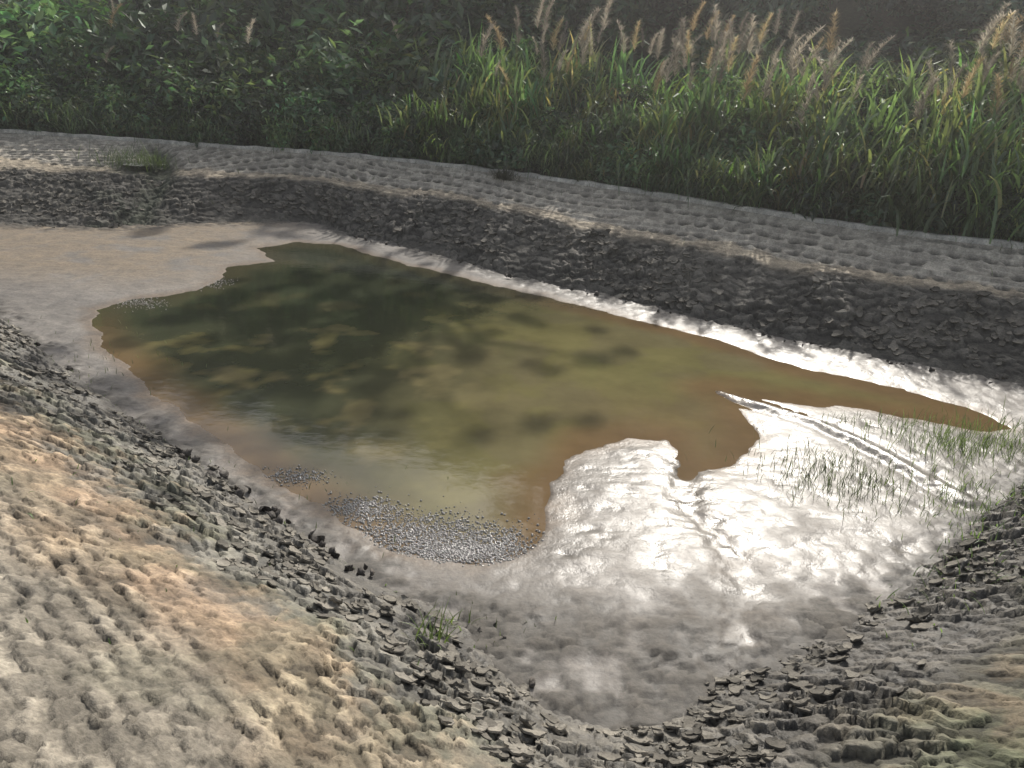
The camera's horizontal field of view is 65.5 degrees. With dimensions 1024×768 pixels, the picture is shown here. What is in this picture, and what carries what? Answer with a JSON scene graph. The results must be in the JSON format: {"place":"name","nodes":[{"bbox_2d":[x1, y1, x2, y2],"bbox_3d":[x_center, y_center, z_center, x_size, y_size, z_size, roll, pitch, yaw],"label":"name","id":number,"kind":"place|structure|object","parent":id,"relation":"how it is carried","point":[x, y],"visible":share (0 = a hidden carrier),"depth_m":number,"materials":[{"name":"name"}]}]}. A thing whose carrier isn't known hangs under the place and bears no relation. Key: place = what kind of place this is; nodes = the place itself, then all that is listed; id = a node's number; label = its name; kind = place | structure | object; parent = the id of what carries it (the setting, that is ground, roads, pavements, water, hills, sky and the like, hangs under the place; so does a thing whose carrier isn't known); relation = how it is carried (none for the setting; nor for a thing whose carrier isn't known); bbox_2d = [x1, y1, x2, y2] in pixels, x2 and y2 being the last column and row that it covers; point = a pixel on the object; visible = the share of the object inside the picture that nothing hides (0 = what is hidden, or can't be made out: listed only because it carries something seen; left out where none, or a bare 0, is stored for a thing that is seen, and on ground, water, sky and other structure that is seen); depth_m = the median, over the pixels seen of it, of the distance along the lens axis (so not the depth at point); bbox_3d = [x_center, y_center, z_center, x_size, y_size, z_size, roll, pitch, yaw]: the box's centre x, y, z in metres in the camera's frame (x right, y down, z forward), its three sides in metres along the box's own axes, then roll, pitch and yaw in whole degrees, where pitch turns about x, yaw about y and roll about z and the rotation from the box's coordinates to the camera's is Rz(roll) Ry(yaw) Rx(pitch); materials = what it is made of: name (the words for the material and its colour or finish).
{"place":"outdoors","nodes":[
{"label":"outdoors","id":0,"kind":"place"},
{"bbox_2d":[0,133,1023,767],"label":"pond bank","id":1,"kind":"structure","parent":0,"point":[204,661],"depth_m":4.64,"materials":[{"name":"grey soil"}]},
{"bbox_2d":[0,167,1023,767],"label":"cracked mud plates","id":2,"kind":"object","parent":1,"relation":"on","point":[524,753],"visible":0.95,"depth_m":5.32,"materials":[{"name":"grey soil"}]},
{"bbox_2d":[5,132,1023,664],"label":"bank weeds","id":3,"kind":"object","parent":1,"relation":"on","point":[501,174],"visible":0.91,"depth_m":6.77,"materials":[{"name":"green plant"}]},
{"bbox_2d":[0,221,1023,730],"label":"mud floor","id":4,"kind":"structure","parent":0,"point":[642,583],"depth_m":6.39,"materials":[{"name":"grey soil"}]},
{"bbox_2d":[27,230,1007,687],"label":"mud clods","id":5,"kind":"object","parent":4,"relation":"on","point":[273,512],"visible":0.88,"depth_m":6.16,"materials":[{"name":"grey soil"}]},
{"bbox_2d":[41,315,1023,648],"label":"grass sprouts","id":6,"kind":"object","parent":4,"relation":"on","point":[961,435],"depth_m":7.36,"materials":[{"name":"green plant"}]},
{"bbox_2d":[0,0,1023,241],"bbox_3d":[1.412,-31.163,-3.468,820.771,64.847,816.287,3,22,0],"label":"ground","id":7,"kind":"structure","parent":0,"point":[849,15],"depth_m":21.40,"materials":[{"name":"green plant"}]},
{"bbox_2d":[0,14,1023,246],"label":"reed thicket","id":8,"kind":"object","parent":7,"relation":"on","point":[959,151],"visible":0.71,"depth_m":14.06,"materials":[{"name":"green plant"}]},
{"bbox_2d":[103,0,1023,158],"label":"reed plumes","id":9,"kind":"object","parent":8,"relation":"attached to","point":[793,56],"visible":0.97,"depth_m":14.32,"materials":[{"name":"beige plant"}]},
{"bbox_2d":[0,0,1023,217],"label":"shrub thicket","id":10,"kind":"object","parent":7,"relation":"on","point":[314,23],"visible":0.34,"depth_m":19.44,"materials":[{"name":"green plant"}]},
{"bbox_2d":[0,5,1023,241],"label":"weed undergrowth","id":11,"kind":"object","parent":7,"relation":"on","point":[116,97],"visible":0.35,"depth_m":17.25,"materials":[{"name":"green plant"}]},
{"bbox_2d":[0,129,1023,248],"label":"concrete kerb","id":12,"kind":"structure","parent":7,"relation":"on","point":[892,230],"depth_m":14.57,"materials":[{"name":"grey concrete"}]},
{"bbox_2d":[92,242,1009,564],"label":"water","id":13,"kind":"structure","parent":0,"point":[364,374],"depth_m":8.84,"materials":[{"name":"brown liquid"}]},
{"bbox_2d":[108,279,545,566],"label":"foam bubbles","id":14,"kind":"object","parent":13,"relation":"on","point":[453,554],"visible":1,"depth_m":5.96,"materials":[{"name":"grey liquid"}]}
]}

